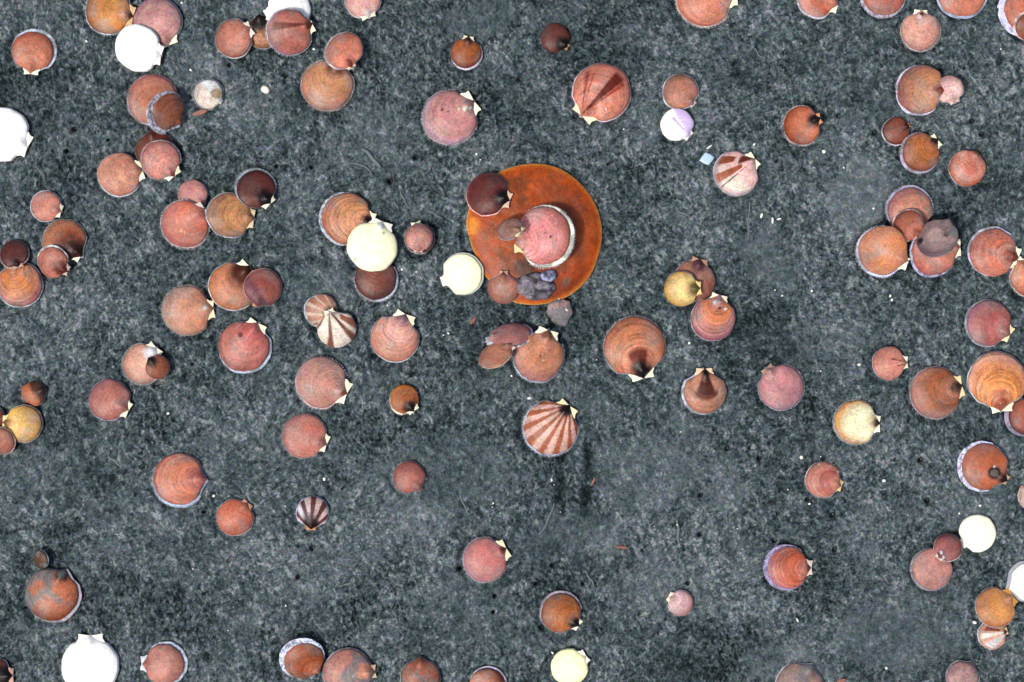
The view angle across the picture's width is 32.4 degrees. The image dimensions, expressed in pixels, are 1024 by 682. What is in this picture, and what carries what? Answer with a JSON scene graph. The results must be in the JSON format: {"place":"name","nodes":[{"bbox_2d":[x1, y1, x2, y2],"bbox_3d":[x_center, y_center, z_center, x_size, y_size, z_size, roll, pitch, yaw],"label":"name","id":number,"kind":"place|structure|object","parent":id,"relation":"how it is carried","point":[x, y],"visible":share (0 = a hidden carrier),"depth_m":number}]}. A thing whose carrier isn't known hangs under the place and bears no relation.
{"place":"outdoors","nodes":[
{"label":"outdoors","id":0,"kind":"place"},
{"bbox_2d":[0,0,1023,681],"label":"seabed","id":1,"kind":"structure","parent":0,"point":[384,588],"depth_m":2.20},
{"bbox_2d":[0,240,28,269],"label":"scallop","id":2,"kind":"object","parent":1,"relation":"on","point":[14,254],"visible":1,"depth_m":2.19},
{"bbox_2d":[0,107,33,161],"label":"scallop","id":3,"kind":"object","parent":1,"relation":"on","point":[16,138],"visible":1,"depth_m":2.19},
{"bbox_2d":[0,263,42,307],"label":"scallop","id":4,"kind":"object","parent":1,"relation":"on","point":[21,287],"visible":1,"depth_m":2.19},
{"bbox_2d":[2,404,42,442],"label":"scallop","id":5,"kind":"object","parent":1,"relation":"on","point":[23,423],"visible":1,"depth_m":2.19},
{"bbox_2d":[11,28,56,74],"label":"scallop","id":6,"kind":"object","parent":1,"relation":"on","point":[34,51],"visible":1,"depth_m":2.19},
{"bbox_2d":[21,381,46,405],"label":"scallop","id":7,"kind":"object","parent":1,"relation":"on","point":[33,393],"visible":1,"depth_m":2.19},
{"bbox_2d":[30,190,63,221],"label":"scallop","id":8,"kind":"object","parent":1,"relation":"on","point":[46,206],"visible":1,"depth_m":2.19},
{"bbox_2d":[25,568,81,622],"bbox_3d":[-0.572,0.315,2.194,0.071,0.012,0.072,28,90,1],"label":"scallop","id":9,"kind":"object","parent":1,"relation":"on","point":[53,595],"visible":1,"depth_m":2.19},
{"bbox_2d":[37,244,70,277],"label":"scallop","id":10,"kind":"object","parent":1,"relation":"on","point":[52,260],"visible":1,"depth_m":2.19},
{"bbox_2d":[42,219,86,261],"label":"scallop","id":11,"kind":"object","parent":1,"relation":"on","point":[68,237],"visible":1,"depth_m":2.19},
{"bbox_2d":[62,633,118,681],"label":"scallop","id":12,"kind":"object","parent":1,"relation":"on","point":[90,658],"visible":1,"depth_m":2.19},
{"bbox_2d":[85,0,135,35],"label":"scallop","id":13,"kind":"object","parent":1,"relation":"on","point":[109,17],"visible":1,"depth_m":2.19},
{"bbox_2d":[89,378,132,420],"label":"scallop","id":14,"kind":"object","parent":1,"relation":"on","point":[109,399],"visible":1,"depth_m":2.19},
{"bbox_2d":[97,152,144,197],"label":"scallop","id":15,"kind":"object","parent":1,"relation":"on","point":[120,174],"visible":1,"depth_m":2.19},
{"bbox_2d":[115,24,163,71],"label":"scallop","id":16,"kind":"object","parent":1,"relation":"on","point":[139,48],"visible":1,"depth_m":2.19},
{"bbox_2d":[121,342,162,385],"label":"scallop","id":17,"kind":"object","parent":1,"relation":"on","point":[134,360],"visible":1,"depth_m":2.19},
{"bbox_2d":[145,354,169,378],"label":"scallop","id":18,"kind":"object","parent":17,"relation":"on","point":[157,366],"visible":1,"depth_m":2.18},
{"bbox_2d":[126,73,177,124],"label":"scallop","id":19,"kind":"object","parent":1,"relation":"on","point":[144,90],"visible":0.71,"depth_m":2.19},
{"bbox_2d":[146,90,184,134],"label":"scallop","id":20,"kind":"object","parent":19,"relation":"on","point":[164,112],"visible":1,"depth_m":2.17},
{"bbox_2d":[133,0,182,47],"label":"scallop","id":21,"kind":"object","parent":1,"relation":"on","point":[162,20],"visible":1,"depth_m":2.19},
{"bbox_2d":[140,140,181,180],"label":"scallop","id":22,"kind":"object","parent":1,"relation":"on","point":[160,159],"visible":1,"depth_m":2.18},
{"bbox_2d":[140,641,187,681],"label":"scallop","id":23,"kind":"object","parent":1,"relation":"on","point":[165,661],"visible":1,"depth_m":2.19},
{"bbox_2d":[151,453,208,507],"bbox_3d":[-0.414,0.174,2.193,0.072,0.013,0.070,0,88,-1],"label":"scallop","id":24,"kind":"object","parent":1,"relation":"on","point":[180,480],"visible":1,"depth_m":2.19},
{"bbox_2d":[159,198,209,249],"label":"scallop","id":25,"kind":"object","parent":1,"relation":"on","point":[184,224],"visible":1,"depth_m":2.19},
{"bbox_2d":[161,284,215,336],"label":"scallop","id":26,"kind":"object","parent":1,"relation":"on","point":[188,311],"visible":1,"depth_m":2.19},
{"bbox_2d":[177,179,207,206],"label":"scallop","id":27,"kind":"object","parent":1,"relation":"on","point":[194,190],"visible":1,"depth_m":2.19},
{"bbox_2d":[193,78,223,109],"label":"scallop","id":28,"kind":"object","parent":1,"relation":"on","point":[208,94],"visible":1,"depth_m":2.19},
{"bbox_2d":[208,259,252,310],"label":"scallop","id":29,"kind":"object","parent":1,"relation":"on","point":[225,284],"visible":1,"depth_m":2.19},
{"bbox_2d":[206,192,255,237],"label":"scallop","id":30,"kind":"object","parent":1,"relation":"on","point":[229,215],"visible":1,"depth_m":2.18},
{"bbox_2d":[215,18,254,58],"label":"scallop","id":31,"kind":"object","parent":1,"relation":"on","point":[233,38],"visible":1,"depth_m":2.19},
{"bbox_2d":[216,498,253,535],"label":"scallop","id":32,"kind":"object","parent":1,"relation":"on","point":[234,516],"visible":1,"depth_m":2.19},
{"bbox_2d":[218,318,271,373],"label":"scallop","id":33,"kind":"object","parent":1,"relation":"on","point":[244,347],"visible":1,"depth_m":2.19},
{"bbox_2d":[234,167,275,208],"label":"scallop","id":34,"kind":"object","parent":1,"relation":"on","point":[254,188],"visible":1,"depth_m":2.19},
{"bbox_2d":[249,13,270,49],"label":"scallop","id":35,"kind":"object","parent":1,"relation":"on","point":[258,22],"visible":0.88,"depth_m":2.19},
{"bbox_2d":[243,268,281,306],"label":"scallop","id":36,"kind":"object","parent":1,"relation":"on","point":[262,286],"visible":1,"depth_m":2.19},
{"bbox_2d":[263,0,310,19],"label":"scallop","id":37,"kind":"object","parent":1,"relation":"on","point":[303,7],"visible":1,"depth_m":2.19},
{"bbox_2d":[265,8,315,56],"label":"scallop","id":38,"kind":"object","parent":1,"relation":"on","point":[288,31],"visible":1,"depth_m":2.18},
{"bbox_2d":[279,638,324,678],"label":"scallop","id":39,"kind":"object","parent":1,"relation":"on","point":[301,658],"visible":1,"depth_m":2.18},
{"bbox_2d":[282,413,330,458],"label":"scallop","id":40,"kind":"object","parent":1,"relation":"on","point":[304,435],"visible":1,"depth_m":2.19},
{"bbox_2d":[296,496,328,529],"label":"scallop","id":41,"kind":"object","parent":1,"relation":"on","point":[312,512],"visible":1,"depth_m":2.19},
{"bbox_2d":[304,294,337,326],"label":"scallop","id":42,"kind":"object","parent":1,"relation":"on","point":[316,306],"visible":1,"depth_m":2.19},
{"bbox_2d":[295,356,352,409],"bbox_3d":[-0.236,0.053,2.194,0.070,0.012,0.069,25,91,-3],"label":"scallop","id":43,"kind":"object","parent":1,"relation":"on","point":[322,383],"visible":1,"depth_m":2.19},
{"bbox_2d":[300,58,354,111],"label":"scallop","id":44,"kind":"object","parent":1,"relation":"on","point":[325,86],"visible":1,"depth_m":2.19},
{"bbox_2d":[317,308,355,347],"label":"scallop","id":45,"kind":"object","parent":1,"relation":"on","point":[335,329],"visible":1,"depth_m":2.19},
{"bbox_2d":[323,31,362,69],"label":"scallop","id":46,"kind":"object","parent":1,"relation":"on","point":[343,50],"visible":1,"depth_m":2.18},
{"bbox_2d":[319,192,376,245],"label":"scallop","id":47,"kind":"object","parent":1,"relation":"on","point":[342,215],"visible":1,"depth_m":2.19},
{"bbox_2d":[322,647,376,681],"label":"scallop","id":48,"kind":"object","parent":1,"relation":"on","point":[348,664],"visible":1,"depth_m":2.19},
{"bbox_2d":[344,0,380,20],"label":"scallop","id":49,"kind":"object","parent":1,"relation":"on","point":[365,9],"visible":1,"depth_m":2.19},
{"bbox_2d":[347,217,397,270],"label":"scallop","id":50,"kind":"object","parent":1,"relation":"on","point":[372,245],"visible":1,"depth_m":2.18},
{"bbox_2d":[354,265,398,302],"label":"scallop","id":51,"kind":"object","parent":1,"relation":"on","point":[377,286],"visible":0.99,"depth_m":2.19},
{"bbox_2d":[370,309,419,362],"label":"scallop","id":52,"kind":"object","parent":1,"relation":"on","point":[395,338],"visible":1,"depth_m":2.19},
{"bbox_2d":[389,385,418,414],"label":"scallop","id":53,"kind":"object","parent":1,"relation":"on","point":[403,399],"visible":1,"depth_m":2.19},
{"bbox_2d":[393,461,425,493],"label":"scallop","id":54,"kind":"object","parent":1,"relation":"on","point":[409,477],"visible":1,"depth_m":2.19},
{"bbox_2d":[404,221,434,253],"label":"scallop","id":55,"kind":"object","parent":1,"relation":"on","point":[431,245],"visible":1,"depth_m":2.20},
{"bbox_2d":[400,656,440,681],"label":"scallop","id":56,"kind":"object","parent":1,"relation":"on","point":[420,669],"visible":1,"depth_m":2.19},
{"bbox_2d":[421,88,480,146],"bbox_3d":[-0.077,-0.279,2.193,0.075,0.014,0.073,-34,89,1],"label":"scallop","id":57,"kind":"object","parent":1,"relation":"on","point":[449,117],"visible":1,"depth_m":2.19},
{"bbox_2d":[440,252,483,294],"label":"scallop","id":58,"kind":"object","parent":1,"relation":"on","point":[463,273],"visible":1,"depth_m":2.19},
{"bbox_2d":[451,35,482,69],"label":"scallop","id":59,"kind":"object","parent":1,"relation":"on","point":[466,52],"visible":1,"depth_m":2.19},
{"bbox_2d":[461,536,510,582],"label":"scallop","id":60,"kind":"object","parent":1,"relation":"on","point":[484,559],"visible":1,"depth_m":2.19},
{"bbox_2d":[470,666,506,681],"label":"scallop","id":61,"kind":"object","parent":1,"relation":"on","point":[488,674],"visible":1,"depth_m":2.19},
{"bbox_2d":[485,323,532,347],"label":"scallop","id":62,"kind":"object","parent":1,"relation":"on","point":[516,334],"visible":1,"depth_m":2.17},
{"bbox_2d":[478,343,514,368],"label":"scallop","id":63,"kind":"object","parent":62,"relation":"on","point":[493,355],"visible":1,"depth_m":2.15},
{"bbox_2d":[466,164,601,304],"bbox_3d":[0.028,-0.133,2.195,0.169,0.017,0.176,0,90,0],"label":"orange disc-shaped plate","id":64,"kind":"object","parent":1,"relation":"on","point":[530,186],"visible":0.71,"depth_m":2.19},
{"bbox_2d":[466,172,512,215],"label":"scallop","id":65,"kind":"object","parent":64,"relation":"on","point":[488,194],"visible":1,"depth_m":2.18},
{"bbox_2d":[487,270,518,303],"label":"scallop","id":66,"kind":"object","parent":64,"relation":"on","point":[502,287],"visible":1,"depth_m":2.19},
{"bbox_2d":[496,218,524,240],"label":"scallop","id":67,"kind":"object","parent":64,"relation":"on","point":[508,229],"visible":1,"depth_m":2.15},
{"bbox_2d":[516,270,556,299],"bbox_3d":[0.030,-0.070,2.186,0.053,0.015,0.038,0,90,0],"label":"sponge","id":68,"kind":"object","parent":64,"relation":"on","point":[535,286],"visible":1,"depth_m":2.18},
{"bbox_2d":[514,204,575,269],"bbox_3d":[0.038,-0.128,2.167,0.084,0.013,0.081,-15,86,21],"label":"scallop","id":69,"kind":"object","parent":64,"relation":"on","point":[545,239],"visible":0.97,"depth_m":2.16},
{"bbox_2d":[512,326,564,383],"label":"scallop","id":70,"kind":"object","parent":1,"relation":"on","point":[539,357],"visible":1,"depth_m":2.17},
{"bbox_2d":[521,398,579,456],"bbox_3d":[0.049,0.108,2.193,0.074,0.013,0.076,40,92,1],"label":"scallop","id":71,"kind":"object","parent":1,"relation":"on","point":[549,428],"visible":1,"depth_m":2.19},
{"bbox_2d":[541,23,569,52],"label":"scallop","id":72,"kind":"object","parent":1,"relation":"on","point":[555,37],"visible":1,"depth_m":2.20},
{"bbox_2d":[546,298,572,325],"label":"scallop","id":73,"kind":"object","parent":1,"relation":"on","point":[559,311],"visible":1,"depth_m":2.19},
{"bbox_2d":[539,590,582,632],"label":"scallop","id":74,"kind":"object","parent":1,"relation":"on","point":[560,612],"visible":1,"depth_m":2.19},
{"bbox_2d":[551,648,589,681],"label":"scallop","id":75,"kind":"object","parent":1,"relation":"on","point":[569,664],"visible":1,"depth_m":2.19},
{"bbox_2d":[572,63,630,123],"bbox_3d":[0.111,-0.309,2.193,0.074,0.013,0.080,42,89,1],"label":"scallop","id":76,"kind":"object","parent":1,"relation":"on","point":[601,92],"visible":1,"depth_m":2.19},
{"bbox_2d":[603,315,666,381],"bbox_3d":[0.154,0.008,2.193,0.082,0.014,0.084,-16,91,-2],"label":"scallop","id":77,"kind":"object","parent":1,"relation":"on","point":[634,348],"visible":1,"depth_m":2.19},
{"bbox_2d":[660,108,693,140],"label":"scallop","id":78,"kind":"object","parent":1,"relation":"on","point":[676,124],"visible":1,"depth_m":2.19},
{"bbox_2d":[666,590,693,615],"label":"scallop","id":79,"kind":"object","parent":1,"relation":"on","point":[680,602],"visible":1,"depth_m":2.19},
{"bbox_2d":[662,74,698,109],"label":"scallop","id":80,"kind":"object","parent":1,"relation":"on","point":[680,91],"visible":1,"depth_m":2.19},
{"bbox_2d":[664,271,701,305],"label":"scallop","id":81,"kind":"object","parent":1,"relation":"on","point":[682,288],"visible":1,"depth_m":2.18},
{"bbox_2d":[675,256,715,301],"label":"scallop","id":82,"kind":"object","parent":1,"relation":"on","point":[699,270],"visible":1,"depth_m":2.19},
{"bbox_2d":[681,367,726,414],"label":"scallop","id":83,"kind":"object","parent":1,"relation":"on","point":[703,391],"visible":1,"depth_m":2.19},
{"bbox_2d":[675,0,737,28],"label":"scallop","id":84,"kind":"object","parent":1,"relation":"on","point":[702,14],"visible":1,"depth_m":2.19},
{"bbox_2d":[690,292,735,340],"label":"scallop","id":85,"kind":"object","parent":1,"relation":"on","point":[712,317],"visible":1,"depth_m":2.19},
{"bbox_2d":[713,150,760,196],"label":"scallop","id":86,"kind":"object","parent":1,"relation":"on","point":[735,173],"visible":1,"depth_m":2.19},
{"bbox_2d":[757,363,804,410],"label":"scallop","id":87,"kind":"object","parent":1,"relation":"on","point":[781,387],"visible":1,"depth_m":2.19},
{"bbox_2d":[762,544,812,590],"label":"scallop","id":88,"kind":"object","parent":1,"relation":"on","point":[786,567],"visible":1,"depth_m":2.19},
{"bbox_2d":[775,662,823,681],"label":"scallop","id":89,"kind":"object","parent":1,"relation":"on","point":[797,672],"visible":1,"depth_m":2.19},
{"bbox_2d":[782,105,822,146],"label":"scallop","id":90,"kind":"object","parent":1,"relation":"on","point":[802,123],"visible":1,"depth_m":2.18},
{"bbox_2d":[796,0,838,18],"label":"scallop","id":91,"kind":"object","parent":1,"relation":"on","point":[818,9],"visible":1,"depth_m":2.19},
{"bbox_2d":[804,461,843,498],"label":"scallop","id":92,"kind":"object","parent":1,"relation":"on","point":[823,480],"visible":1,"depth_m":2.19},
{"bbox_2d":[832,399,880,445],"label":"scallop","id":93,"kind":"object","parent":1,"relation":"on","point":[856,422],"visible":1,"depth_m":2.19},
{"bbox_2d":[854,225,909,278],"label":"scallop","id":94,"kind":"object","parent":1,"relation":"on","point":[881,251],"visible":1,"depth_m":2.17},
{"bbox_2d":[860,0,905,18],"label":"scallop","id":95,"kind":"object","parent":1,"relation":"on","point":[884,9],"visible":1,"depth_m":2.19},
{"bbox_2d":[872,346,907,379],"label":"scallop","id":96,"kind":"object","parent":1,"relation":"on","point":[889,362],"visible":1,"depth_m":2.19},
{"bbox_2d":[881,117,910,145],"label":"scallop","id":97,"kind":"object","parent":1,"relation":"on","point":[894,131],"visible":1,"depth_m":2.19},
{"bbox_2d":[885,184,933,224],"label":"scallop","id":98,"kind":"object","parent":1,"relation":"on","point":[914,197],"visible":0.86,"depth_m":2.19},
{"bbox_2d":[892,209,923,240],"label":"scallop","id":99,"kind":"object","parent":98,"relation":"on","point":[908,224],"visible":1,"depth_m":2.17},
{"bbox_2d":[895,65,943,115],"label":"scallop","id":100,"kind":"object","parent":1,"relation":"on","point":[919,91],"visible":1,"depth_m":2.19},
{"bbox_2d":[940,75,963,104],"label":"scallop","id":101,"kind":"object","parent":100,"relation":"on","point":[952,86],"visible":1,"depth_m":2.17},
{"bbox_2d":[899,132,941,173],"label":"scallop","id":102,"kind":"object","parent":1,"relation":"on","point":[919,153],"visible":1,"depth_m":2.19},
{"bbox_2d":[900,9,940,51],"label":"scallop","id":103,"kind":"object","parent":1,"relation":"on","point":[920,30],"visible":1,"depth_m":2.19},
{"bbox_2d":[910,548,952,590],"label":"scallop","id":104,"kind":"object","parent":1,"relation":"on","point":[929,571],"visible":1,"depth_m":2.19},
{"bbox_2d":[910,238,960,277],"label":"scallop","id":105,"kind":"object","parent":1,"relation":"on","point":[925,266],"visible":0.56,"depth_m":2.18},
{"bbox_2d":[916,218,958,256],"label":"scallop","id":106,"kind":"object","parent":105,"relation":"on","point":[937,238],"visible":1,"depth_m":2.15},
{"bbox_2d":[908,366,964,419],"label":"scallop","id":107,"kind":"object","parent":1,"relation":"on","point":[936,392],"visible":1,"depth_m":2.19},
{"bbox_2d":[933,533,961,561],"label":"scallop","id":108,"kind":"object","parent":1,"relation":"on","point":[947,547],"visible":1,"depth_m":2.18},
{"bbox_2d":[937,0,986,18],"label":"scallop","id":109,"kind":"object","parent":1,"relation":"on","point":[962,9],"visible":1,"depth_m":2.19},
{"bbox_2d":[945,660,979,681],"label":"scallop","id":110,"kind":"object","parent":1,"relation":"on","point":[961,671],"visible":1,"depth_m":2.19},
{"bbox_2d":[948,150,985,186],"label":"scallop","id":111,"kind":"object","parent":1,"relation":"on","point":[966,168],"visible":1,"depth_m":2.19},
{"bbox_2d":[959,514,995,551],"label":"scallop","id":112,"kind":"object","parent":1,"relation":"on","point":[977,532],"visible":1,"depth_m":2.19},
{"bbox_2d":[957,441,1009,491],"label":"scallop","id":113,"kind":"object","parent":1,"relation":"on","point":[982,466],"visible":1,"depth_m":2.19},
{"bbox_2d":[964,299,1014,346],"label":"scallop","id":114,"kind":"object","parent":1,"relation":"on","point":[987,322],"visible":1,"depth_m":2.19},
{"bbox_2d":[977,623,1007,649],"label":"scallop","id":115,"kind":"object","parent":1,"relation":"on","point":[991,638],"visible":1,"depth_m":2.19},
{"bbox_2d":[967,226,1021,276],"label":"scallop","id":116,"kind":"object","parent":1,"relation":"on","point":[993,251],"visible":1,"depth_m":2.19},
{"bbox_2d":[966,351,1023,413],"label":"scallop","id":117,"kind":"object","parent":1,"relation":"on","point":[995,382],"visible":1,"depth_m":2.19},
{"bbox_2d":[975,586,1017,628],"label":"scallop","id":118,"kind":"object","parent":1,"relation":"on","point":[994,607],"visible":1,"depth_m":2.19},
{"bbox_2d":[997,0,1023,35],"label":"scallop","id":119,"kind":"object","parent":1,"relation":"on","point":[1009,11],"visible":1,"depth_m":2.19},
{"bbox_2d":[1004,398,1023,436],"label":"scallop","id":120,"kind":"object","parent":1,"relation":"on","point":[1014,420],"visible":1,"depth_m":2.19},
{"bbox_2d":[1005,561,1023,601],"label":"scallop","id":121,"kind":"object","parent":1,"relation":"on","point":[1015,584],"visible":1,"depth_m":2.19},
{"bbox_2d":[1009,256,1023,296],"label":"scallop","id":122,"kind":"object","parent":1,"relation":"on","point":[1016,277],"visible":1,"depth_m":2.19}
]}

